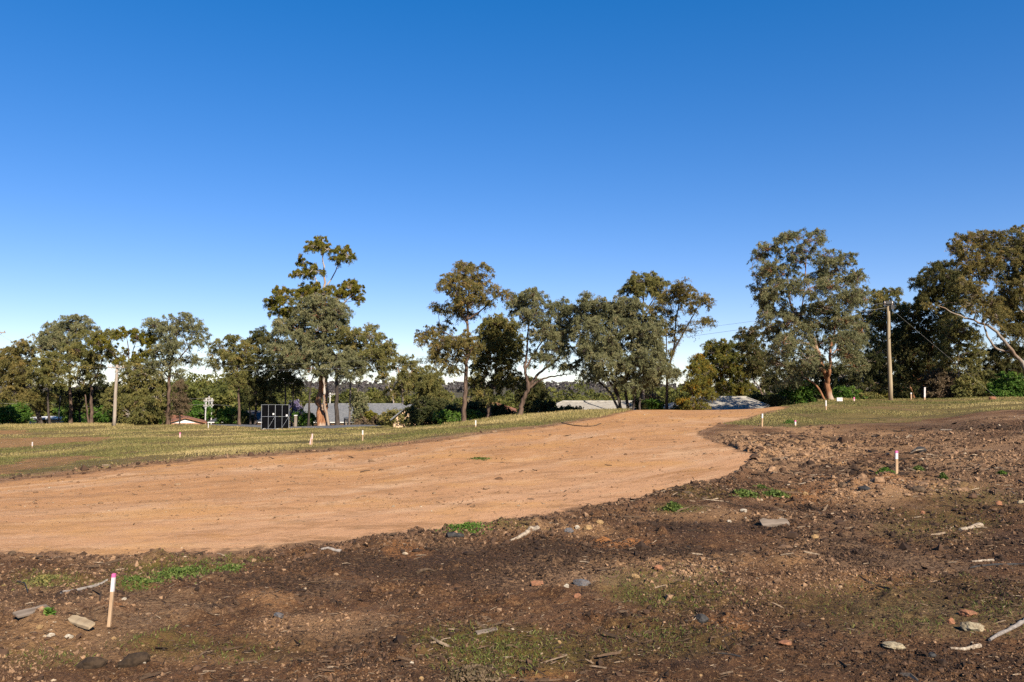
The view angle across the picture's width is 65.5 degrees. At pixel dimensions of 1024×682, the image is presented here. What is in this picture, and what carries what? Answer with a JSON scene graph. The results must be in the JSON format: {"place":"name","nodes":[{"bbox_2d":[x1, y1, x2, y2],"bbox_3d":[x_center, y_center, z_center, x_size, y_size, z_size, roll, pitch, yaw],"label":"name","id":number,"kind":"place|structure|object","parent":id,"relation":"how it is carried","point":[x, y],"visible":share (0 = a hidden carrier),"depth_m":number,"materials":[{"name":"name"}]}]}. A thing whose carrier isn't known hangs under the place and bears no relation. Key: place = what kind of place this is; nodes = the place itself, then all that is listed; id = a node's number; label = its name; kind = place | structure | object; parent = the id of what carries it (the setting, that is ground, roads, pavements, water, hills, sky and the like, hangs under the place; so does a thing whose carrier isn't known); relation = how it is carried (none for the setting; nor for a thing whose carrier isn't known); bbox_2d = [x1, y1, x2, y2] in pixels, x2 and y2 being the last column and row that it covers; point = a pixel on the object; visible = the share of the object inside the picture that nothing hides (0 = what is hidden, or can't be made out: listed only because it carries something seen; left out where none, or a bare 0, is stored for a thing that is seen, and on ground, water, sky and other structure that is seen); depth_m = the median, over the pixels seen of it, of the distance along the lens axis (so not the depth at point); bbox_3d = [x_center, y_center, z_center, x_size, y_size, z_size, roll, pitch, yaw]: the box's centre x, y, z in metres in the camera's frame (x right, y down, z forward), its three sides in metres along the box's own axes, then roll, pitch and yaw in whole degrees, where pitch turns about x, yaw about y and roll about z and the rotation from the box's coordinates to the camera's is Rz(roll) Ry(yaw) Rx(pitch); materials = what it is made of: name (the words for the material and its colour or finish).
{"place":"outdoors","nodes":[
{"label":"outdoors","id":0,"kind":"place"},
{"bbox_2d":[207,424,378,427],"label":"asphalt road","id":1,"kind":"structure","parent":0,"point":[327,426],"depth_m":83.19,"materials":[{"name":"asphalt"}]},
{"bbox_2d":[2,383,763,397],"bbox_3d":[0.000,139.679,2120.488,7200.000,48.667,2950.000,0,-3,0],"label":"hills","id":2,"kind":"structure","parent":0,"point":[459,394],"depth_m":1024.69,"materials":[{"name":"green plant"}]},
{"bbox_2d":[0,380,832,392],"bbox_3d":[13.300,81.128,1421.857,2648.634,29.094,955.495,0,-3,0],"label":"hill woodland","id":3,"kind":"object","parent":2,"relation":"on","point":[453,385],"visible":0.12,"depth_m":1166.42,"materials":[{"name":"green plant"}]},
{"bbox_2d":[0,406,786,556],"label":"dirt road","id":4,"kind":"structure","parent":0,"point":[115,534],"depth_m":13.05,"materials":[{"name":"brown soil"}]},
{"bbox_2d":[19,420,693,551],"bbox_3d":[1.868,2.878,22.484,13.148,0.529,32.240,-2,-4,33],"label":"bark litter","id":5,"kind":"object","parent":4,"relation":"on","point":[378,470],"visible":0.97,"depth_m":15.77,"materials":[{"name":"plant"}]},
{"bbox_2d":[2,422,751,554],"bbox_3d":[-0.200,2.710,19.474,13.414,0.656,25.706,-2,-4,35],"label":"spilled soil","id":6,"kind":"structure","parent":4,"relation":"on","point":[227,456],"depth_m":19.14,"materials":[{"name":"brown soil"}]},
{"bbox_2d":[0,409,754,555],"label":"road grit","id":7,"kind":"object","parent":4,"relation":"on","point":[369,461],"visible":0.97,"depth_m":14.02,"materials":[{"name":"brown gravel"}]},
{"bbox_2d":[436,521,498,535],"bbox_3d":[-0.555,2.068,8.757,0.782,0.144,0.841,-3,-5,44],"label":"weed","id":8,"kind":"object","parent":4,"relation":"on","point":[466,525],"visible":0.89,"depth_m":8.71,"materials":[{"name":"green plant"}]},
{"bbox_2d":[0,388,1023,681],"bbox_3d":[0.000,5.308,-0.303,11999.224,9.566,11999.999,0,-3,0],"label":"ground","id":9,"kind":"structure","parent":0,"point":[866,422],"depth_m":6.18,"materials":[{"name":"soil"}]},
{"bbox_2d":[0,405,21,423],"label":"shrub","id":10,"kind":"object","parent":9,"relation":"on","point":[7,415],"visible":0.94,"depth_m":121.27,"materials":[{"name":"green plant"}]},
{"bbox_2d":[5,402,35,423],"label":"shrub","id":11,"kind":"object","parent":9,"relation":"on","point":[25,413],"visible":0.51,"depth_m":124.85,"materials":[{"name":"green plant"}]},
{"bbox_2d":[0,338,57,423],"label":"gum tree","id":12,"kind":"object","parent":9,"relation":"on","point":[16,363],"visible":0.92,"depth_m":108.92,"materials":[{"name":"green plant"}]},
{"bbox_2d":[13,604,48,617],"bbox_3d":[-3.259,1.835,5.410,0.079,0.034,0.228,-2,-4,28],"label":"rock","id":13,"kind":"object","parent":9,"relation":"on","point":[23,613],"visible":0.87,"depth_m":5.37,"materials":[{"name":"grey stone"}]},
{"bbox_2d":[2,571,79,590],"bbox_3d":[-3.814,1.945,6.501,0.510,0.075,0.626,0,-3,0],"label":"weed","id":14,"kind":"object","parent":9,"relation":"on","point":[46,578],"visible":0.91,"depth_m":6.48,"materials":[{"name":"green plant"}]},
{"bbox_2d":[25,349,68,423],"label":"gum tree","id":15,"kind":"object","parent":9,"relation":"on","point":[43,375],"visible":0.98,"depth_m":106.03,"materials":[{"name":"green plant"}]},
{"bbox_2d":[27,313,100,422],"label":"gum tree","id":16,"kind":"object","parent":9,"relation":"on","point":[49,341],"visible":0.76,"depth_m":112.46,"materials":[{"name":"green plant"}]},
{"bbox_2d":[50,378,111,422],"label":"gum tree","id":17,"kind":"object","parent":9,"relation":"on","point":[79,393],"visible":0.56,"depth_m":116.48,"materials":[{"name":"green plant"}]},
{"bbox_2d":[68,615,94,629],"bbox_3d":[-2.876,1.872,5.311,0.311,0.046,0.055,-2,-4,37],"label":"rock","id":18,"kind":"object","parent":9,"relation":"on","point":[81,622],"visible":1,"depth_m":5.29,"materials":[{"name":"stone"}]},
{"bbox_2d":[0,387,172,422],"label":"valley woodland","id":19,"kind":"object","parent":9,"relation":"on","point":[52,413],"visible":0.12,"depth_m":160.34,"materials":[{"name":"green plant"}]},
{"bbox_2d":[58,327,124,422],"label":"gum tree","id":20,"kind":"object","parent":9,"relation":"on","point":[80,352],"visible":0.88,"depth_m":107.28,"materials":[{"name":"green plant"}]},
{"bbox_2d":[76,657,107,668],"bbox_3d":[-2.398,1.847,4.546,0.169,0.088,0.065,1,-3,-20],"label":"rock","id":21,"kind":"object","parent":9,"relation":"on","point":[92,662],"visible":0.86,"depth_m":4.53,"materials":[{"name":"brown stone"}]},
{"bbox_2d":[80,404,117,423],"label":"shrub","id":22,"kind":"object","parent":9,"relation":"on","point":[99,415],"visible":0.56,"depth_m":110.09,"materials":[{"name":"green plant"}]},
{"bbox_2d":[107,573,115,626],"bbox_3d":[-2.694,1.766,5.351,0.049,0.400,0.017,0,-3,0],"label":"survey peg","id":23,"kind":"object","parent":9,"relation":"on","point":[111,601],"visible":0.88,"depth_m":5.35,"materials":[{"name":"white paint"}]},
{"bbox_2d":[108,365,123,425],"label":"power pole","id":24,"kind":"object","parent":9,"relation":"on","point":[115,397],"visible":0.98,"depth_m":94.69,"materials":[{"name":"concrete"}]},
{"bbox_2d":[86,325,162,377],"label":"gum tree","id":25,"kind":"object","parent":9,"relation":"on","point":[135,337],"visible":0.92,"depth_m":103.48,"materials":[{"name":"green plant"}]},
{"bbox_2d":[115,652,150,667],"bbox_3d":[-2.183,1.849,4.591,0.184,0.110,0.072,1,-4,-22],"label":"rock","id":26,"kind":"object","parent":9,"relation":"on","point":[134,659],"visible":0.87,"depth_m":4.57,"materials":[{"name":"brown stone"}]},
{"bbox_2d":[99,356,171,424],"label":"gum tree","id":27,"kind":"object","parent":9,"relation":"on","point":[143,399],"visible":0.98,"depth_m":101.36,"materials":[{"name":"green plant"}]},
{"bbox_2d":[110,574,171,590],"bbox_3d":[-3.014,1.928,6.421,0.442,0.125,0.504,2,-4,-37],"label":"weed","id":28,"kind":"object","parent":9,"relation":"on","point":[138,578],"visible":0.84,"depth_m":6.33,"materials":[{"name":"green plant"}]},
{"bbox_2d":[139,311,211,423],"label":"gum tree","id":29,"kind":"object","parent":9,"relation":"on","point":[170,343],"visible":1,"depth_m":102.43,"materials":[{"name":"green plant"}]},
{"bbox_2d":[167,379,192,423],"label":"gum tree","id":30,"kind":"object","parent":9,"relation":"on","point":[180,405],"visible":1,"depth_m":100.38,"materials":[{"name":"green plant"}]},
{"bbox_2d":[147,560,220,584],"bbox_3d":[-2.788,1.964,6.822,0.677,0.098,0.864,-1,-3,17],"label":"weed","id":31,"kind":"object","parent":9,"relation":"on","point":[176,570],"visible":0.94,"depth_m":6.73,"materials":[{"name":"green plant"}]},
{"bbox_2d":[171,416,206,423],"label":"brick house","id":32,"kind":"structure","parent":9,"relation":"on","point":[188,420],"depth_m":130.80,"materials":[{"name":"white paint"}]},
{"bbox_2d":[180,399,214,423],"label":"shrub","id":33,"kind":"object","parent":9,"relation":"on","point":[197,411],"visible":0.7,"depth_m":144.14,"materials":[{"name":"green plant"}]},
{"bbox_2d":[165,372,291,420],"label":"valley woodland","id":34,"kind":"object","parent":9,"relation":"on","point":[201,388],"visible":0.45,"depth_m":158.22,"materials":[{"name":"green plant"}]},
{"bbox_2d":[203,334,258,424],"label":"gum tree","id":35,"kind":"object","parent":9,"relation":"on","point":[235,363],"visible":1,"depth_m":97.41,"materials":[{"name":"green plant"}]},
{"bbox_2d":[211,562,252,573],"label":"weed","id":36,"kind":"object","parent":9,"relation":"on","point":[229,565],"visible":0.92,"depth_m":6.93,"materials":[{"name":"green plant"}]},
{"bbox_2d":[214,404,253,423],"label":"shrub","id":37,"kind":"object","parent":9,"relation":"on","point":[223,416],"visible":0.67,"depth_m":102.70,"materials":[{"name":"green plant"}]},
{"bbox_2d":[231,412,259,423],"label":"shrub","id":38,"kind":"object","parent":9,"relation":"on","point":[245,420],"visible":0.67,"depth_m":101.97,"materials":[{"name":"green plant"}]},
{"bbox_2d":[235,325,284,423],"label":"gum tree","id":39,"kind":"object","parent":9,"relation":"on","point":[257,383],"visible":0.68,"depth_m":100.42,"materials":[{"name":"green plant"}]},
{"bbox_2d":[261,405,288,428],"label":"panel frame","id":40,"kind":"object","parent":9,"relation":"on","point":[268,412],"visible":0.91,"depth_m":77.75,"materials":[{"name":"white paint"}]},
{"bbox_2d":[263,354,307,426],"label":"gum tree","id":41,"kind":"object","parent":9,"relation":"on","point":[283,377],"visible":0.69,"depth_m":96.83,"materials":[{"name":"green plant"}]},
{"bbox_2d":[291,408,315,425],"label":"shrub","id":42,"kind":"object","parent":9,"relation":"on","point":[302,419],"visible":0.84,"depth_m":94.34,"materials":[{"name":"green plant"}]},
{"bbox_2d":[260,292,355,425],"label":"gum tree","id":43,"kind":"object","parent":9,"relation":"on","point":[336,315],"visible":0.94,"depth_m":91.14,"materials":[{"name":"green plant"}]},
{"bbox_2d":[262,235,365,425],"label":"gum tree","id":44,"kind":"object","parent":9,"relation":"on","point":[317,244],"visible":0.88,"depth_m":106.37,"materials":[{"name":"green plant"}]},
{"bbox_2d":[307,337,374,425],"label":"gum tree","id":45,"kind":"object","parent":9,"relation":"on","point":[341,370],"visible":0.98,"depth_m":89.37,"materials":[{"name":"green plant"}]},
{"bbox_2d":[302,403,405,425],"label":"brick house","id":46,"kind":"structure","parent":9,"relation":"on","point":[378,408],"depth_m":116.17,"materials":[{"name":"stone"}]},
{"bbox_2d":[346,389,371,424],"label":"shrub","id":47,"kind":"object","parent":9,"relation":"on","point":[359,402],"visible":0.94,"depth_m":91.39,"materials":[{"name":"green plant"}]},
{"bbox_2d":[329,321,402,424],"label":"gum tree","id":48,"kind":"object","parent":9,"relation":"on","point":[376,348],"visible":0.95,"depth_m":91.22,"materials":[{"name":"green plant"}]},
{"bbox_2d":[353,414,381,424],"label":"shrub","id":49,"kind":"object","parent":9,"relation":"on","point":[372,421],"visible":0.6,"depth_m":89.51,"materials":[{"name":"grey plant"}]},
{"bbox_2d":[6,378,777,417],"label":"valley woodland","id":50,"kind":"object","parent":9,"relation":"on","point":[376,397],"visible":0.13,"depth_m":258.80,"materials":[{"name":"green plant"}]},
{"bbox_2d":[377,408,408,427],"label":"shrub","id":51,"kind":"object","parent":9,"relation":"on","point":[385,417],"visible":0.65,"depth_m":86.77,"materials":[{"name":"green plant"}]},
{"bbox_2d":[375,353,425,403],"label":"gum tree","id":52,"kind":"object","parent":9,"relation":"on","point":[406,379],"visible":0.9,"depth_m":137.12,"materials":[{"name":"green plant"}]},
{"bbox_2d":[399,395,452,426],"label":"shrub","id":53,"kind":"object","parent":9,"relation":"on","point":[419,412],"visible":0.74,"depth_m":70.73,"materials":[{"name":"green plant"}]},
{"bbox_2d":[414,364,450,402],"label":"gum tree","id":54,"kind":"object","parent":9,"relation":"on","point":[430,383],"visible":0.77,"depth_m":99.02,"materials":[{"name":"green plant"}]},
{"bbox_2d":[432,409,466,423],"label":"shrub","id":55,"kind":"object","parent":9,"relation":"on","point":[443,416],"visible":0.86,"depth_m":60.45,"materials":[{"name":"green plant"}]},
{"bbox_2d":[413,260,516,421],"bbox_3d":[-3.990,0.005,56.822,7.456,12.133,7.004,2,-4,-30],"label":"gum tree","id":56,"kind":"object","parent":9,"relation":"on","point":[460,301],"visible":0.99,"depth_m":56.37,"materials":[{"name":"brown plant"}]},
{"bbox_2d":[441,663,507,681],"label":"weed","id":57,"kind":"object","parent":9,"relation":"on","point":[476,672],"visible":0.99,"depth_m":4.38,"materials":[{"name":"green plant"}]},
{"bbox_2d":[456,399,499,420],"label":"shrub","id":58,"kind":"object","parent":9,"relation":"on","point":[475,404],"visible":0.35,"depth_m":66.20,"materials":[{"name":"green plant"}]},
{"bbox_2d":[482,402,516,417],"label":"shrub","id":59,"kind":"object","parent":9,"relation":"on","point":[500,410],"visible":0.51,"depth_m":64.27,"materials":[{"name":"green plant"}]},
{"bbox_2d":[467,312,534,417],"bbox_3d":[-0.998,2.163,61.026,5.504,8.784,4.764,0,-3,0],"label":"gum tree","id":60,"kind":"object","parent":9,"relation":"on","point":[499,336],"visible":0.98,"depth_m":60.40,"materials":[{"name":"green plant"}]},
{"bbox_2d":[1,439,1018,681],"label":"pebbles","id":61,"kind":"object","parent":9,"relation":"on","point":[405,553],"visible":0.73,"depth_m":6.80,"materials":[{"name":"grey stone"}]},
{"bbox_2d":[0,416,1023,681],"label":"twig litter","id":62,"kind":"object","parent":9,"relation":"on","point":[676,490],"visible":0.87,"depth_m":5.87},
{"bbox_2d":[0,396,1023,475],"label":"dry grass","id":63,"kind":"structure","parent":9,"relation":"on","point":[533,418],"depth_m":39.77,"materials":[{"name":"green plant"}]},
{"bbox_2d":[0,418,1023,681],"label":"soil clods","id":64,"kind":"object","parent":9,"relation":"on","point":[472,554],"visible":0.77,"depth_m":7.50,"materials":[{"name":"brown soil"}]},
{"bbox_2d":[6,484,1023,678],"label":"ground cover","id":65,"kind":"object","parent":9,"relation":"on","point":[479,650],"visible":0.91,"depth_m":5.23,"materials":[{"name":"green plant"}]},
{"bbox_2d":[512,375,551,413],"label":"gum tree","id":66,"kind":"object","parent":9,"relation":"on","point":[538,391],"visible":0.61,"depth_m":65.36,"materials":[{"name":"green plant"}]},
{"bbox_2d":[504,286,580,414],"bbox_3d":[2.075,0.811,56.419,5.630,9.554,5.926,0,-3,0],"label":"gum tree","id":67,"kind":"object","parent":9,"relation":"on","point":[526,299],"visible":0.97,"depth_m":55.69,"materials":[{"name":"green plant"}]},
{"bbox_2d":[529,398,557,412],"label":"shrub","id":68,"kind":"object","parent":9,"relation":"on","point":[541,405],"visible":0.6,"depth_m":63.42,"materials":[{"name":"green plant"}]},
{"bbox_2d":[538,400,635,412],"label":"brick house","id":69,"kind":"structure","parent":9,"relation":"on","point":[595,404],"depth_m":69.30,"materials":[{"name":"tile"}]},
{"bbox_2d":[525,379,691,406],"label":"valley woodland","id":70,"kind":"object","parent":9,"relation":"on","point":[673,393],"visible":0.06,"depth_m":132.85,"materials":[{"name":"green plant"}]},
{"bbox_2d":[566,290,682,409],"bbox_3d":[7.869,0.849,55.191,8.312,8.689,8.455,0,-3,0],"label":"gum tree","id":71,"kind":"object","parent":9,"relation":"on","point":[600,348],"visible":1,"depth_m":54.06,"materials":[{"name":"green plant"}]},
{"bbox_2d":[617,270,672,409],"bbox_3d":[10.650,0.654,63.070,4.651,12.796,3.503,1,-3,-17],"label":"gum tree","id":72,"kind":"object","parent":9,"relation":"on","point":[636,286],"visible":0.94,"depth_m":62.60,"materials":[{"name":"green plant"}]},
{"bbox_2d":[642,398,664,409],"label":"shrub","id":73,"kind":"object","parent":9,"relation":"on","point":[653,404],"visible":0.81,"depth_m":56.59,"materials":[{"name":"green plant"}]},
{"bbox_2d":[658,501,688,511],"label":"weed","id":74,"kind":"object","parent":9,"relation":"on","point":[674,506],"visible":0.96,"depth_m":10.13,"materials":[{"name":"green plant"}]},
{"bbox_2d":[644,276,718,409],"bbox_3d":[11.914,0.469,55.895,5.346,9.651,4.198,-2,-4,30],"label":"gum tree","id":75,"kind":"object","parent":9,"relation":"on","point":[680,293],"visible":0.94,"depth_m":55.84,"materials":[{"name":"green plant"}]},
{"bbox_2d":[674,353,719,409],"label":"gum tree","id":76,"kind":"object","parent":9,"relation":"on","point":[698,380],"visible":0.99,"depth_m":53.56,"materials":[{"name":"green plant"}]},
{"bbox_2d":[664,396,768,409],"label":"brick house","id":77,"kind":"structure","parent":9,"relation":"on","point":[733,402],"depth_m":64.80,"materials":[{"name":"tile"}]},
{"bbox_2d":[689,337,758,395],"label":"gum tree","id":78,"kind":"object","parent":9,"relation":"on","point":[724,362],"visible":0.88,"depth_m":89.02,"materials":[{"name":"green plant"}]},
{"bbox_2d":[733,488,764,497],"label":"weed","id":79,"kind":"object","parent":9,"relation":"on","point":[743,493],"visible":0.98,"depth_m":11.20,"materials":[{"name":"green plant"}]},
{"bbox_2d":[727,325,776,394],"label":"gum tree","id":80,"kind":"object","parent":9,"relation":"on","point":[752,345],"visible":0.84,"depth_m":81.53,"materials":[{"name":"green plant"}]},
{"bbox_2d":[759,518,789,526],"bbox_3d":[3.020,2.087,9.153,0.347,0.100,0.105,1,-3,-13],"label":"rock","id":81,"kind":"object","parent":9,"relation":"on","point":[771,522],"visible":0.96,"depth_m":9.15,"materials":[{"name":"grey stone"}]},
{"bbox_2d":[762,393,790,407],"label":"shrub","id":82,"kind":"object","parent":9,"relation":"on","point":[776,400],"visible":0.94,"depth_m":55.69,"materials":[{"name":"green plant"}]},
{"bbox_2d":[777,380,820,404],"bbox_3d":[20.391,4.114,56.832,2.953,2.865,2.608,1,-3,-17],"label":"shrub","id":83,"kind":"object","parent":9,"relation":"on","point":[802,394],"visible":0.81,"depth_m":56.30,"materials":[{"name":"green plant"}]},
{"bbox_2d":[760,357,846,401],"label":"gum tree","id":84,"kind":"object","parent":9,"relation":"on","point":[773,379],"visible":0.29,"depth_m":73.14,"materials":[{"name":"green plant"}]},
{"bbox_2d":[745,227,872,399],"bbox_3d":[20.460,-1.715,54.634,8.061,12.221,10.692,-1,-4,22],"label":"gum tree","id":85,"kind":"object","parent":9,"relation":"on","point":[844,340],"visible":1,"depth_m":53.36,"materials":[{"name":"green plant"}]},
{"bbox_2d":[697,424,982,525],"bbox_3d":[6.554,2.402,17.362,4.316,0.385,18.471,-1,-3,17],"label":"bank rubble","id":86,"kind":"object","parent":9,"relation":"on","point":[759,447],"visible":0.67,"depth_m":14.44,"materials":[{"name":"soil"}]},
{"bbox_2d":[825,385,867,399],"bbox_3d":[24.268,3.912,57.899,3.330,1.554,2.047,0,-3,0],"label":"shrub","id":87,"kind":"object","parent":9,"relation":"on","point":[844,392],"visible":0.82,"depth_m":57.44,"materials":[{"name":"green plant"}]},
{"bbox_2d":[827,343,902,396],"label":"gum tree","id":88,"kind":"object","parent":9,"relation":"on","point":[874,361],"visible":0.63,"depth_m":61.95,"materials":[{"name":"green plant"}]},
{"bbox_2d":[855,286,912,381],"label":"gum tree","id":89,"kind":"object","parent":9,"relation":"on","point":[876,318],"visible":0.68,"depth_m":66.75,"materials":[{"name":"green plant"}]},
{"bbox_2d":[883,301,894,399],"bbox_3d":[26.542,0.813,56.029,0.800,7.275,0.470,0,-3,0],"label":"power pole","id":90,"kind":"object","parent":9,"relation":"on","point":[889,307],"visible":0.96,"depth_m":55.96,"materials":[{"name":"wood"}]},
{"bbox_2d":[882,641,905,649],"bbox_3d":[2.333,1.863,4.869,0.141,0.047,0.107,-1,-3,10],"label":"stone","id":91,"kind":"object","parent":9,"relation":"on","point":[890,645],"visible":0.99,"depth_m":4.84,"materials":[{"name":"stone"}]},
{"bbox_2d":[884,302,950,398],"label":"gum tree","id":92,"kind":"object","parent":9,"relation":"on","point":[908,348],"visible":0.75,"depth_m":65.28,"materials":[{"name":"green plant"}]},
{"bbox_2d":[914,368,962,398],"bbox_3d":[32.413,3.465,59.890,3.636,3.276,3.895,0,-3,0],"label":"shrub","id":93,"kind":"object","parent":9,"relation":"on","point":[937,383],"visible":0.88,"depth_m":59.11,"materials":[{"name":"brown plant"}]},
{"bbox_2d":[907,258,982,370],"bbox_3d":[34.436,-0.903,63.130,6.623,11.308,4.803,1,-3,-11],"label":"gum tree","id":94,"kind":"object","parent":9,"relation":"on","point":[935,273],"visible":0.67,"depth_m":62.49,"materials":[{"name":"green plant"}]},
{"bbox_2d":[932,314,994,381],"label":"gum tree","id":95,"kind":"object","parent":9,"relation":"on","point":[956,329],"visible":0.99,"depth_m":58.62,"materials":[{"name":"green plant"}]},
{"bbox_2d":[950,374,989,397],"bbox_3d":[33.304,3.597,57.834,2.695,2.366,2.964,-2,-4,36],"label":"shrub","id":96,"kind":"object","parent":9,"relation":"on","point":[968,386],"visible":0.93,"depth_m":57.41,"materials":[{"name":"green plant"}]},
{"bbox_2d":[919,229,1023,370],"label":"gum tree","id":97,"kind":"object","parent":9,"relation":"on","point":[985,266],"visible":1,"depth_m":55.52,"materials":[{"name":"green plant"}]},
{"bbox_2d":[960,621,984,631],"bbox_3d":[2.969,1.845,5.137,0.143,0.076,0.086,-1,-4,24],"label":"stone","id":98,"kind":"object","parent":9,"relation":"on","point":[969,626],"visible":1,"depth_m":5.11,"materials":[{"name":"stone"}]},
{"bbox_2d":[970,339,1023,380],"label":"gum tree","id":99,"kind":"object","parent":9,"relation":"on","point":[997,360],"visible":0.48,"depth_m":66.77,"materials":[{"name":"green plant"}]},
{"bbox_2d":[981,224,1023,344],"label":"gum tree","id":100,"kind":"object","parent":9,"relation":"on","point":[1010,293],"visible":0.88,"depth_m":61.91,"materials":[{"name":"green plant"}]},
{"bbox_2d":[986,371,1023,396],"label":"shrub","id":101,"kind":"object","parent":9,"relation":"on","point":[1009,384],"visible":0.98,"depth_m":56.22,"materials":[{"name":"green plant"}]},
{"bbox_2d":[988,618,1023,640],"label":"stick","id":102,"kind":"object","parent":9,"relation":"on","point":[1011,627],"visible":1,"depth_m":5.10,"materials":[{"name":"grey wood"}]},
{"bbox_2d":[0,0,1023,387],"label":"sky","id":103,"kind":"structure","parent":0,"point":[158,158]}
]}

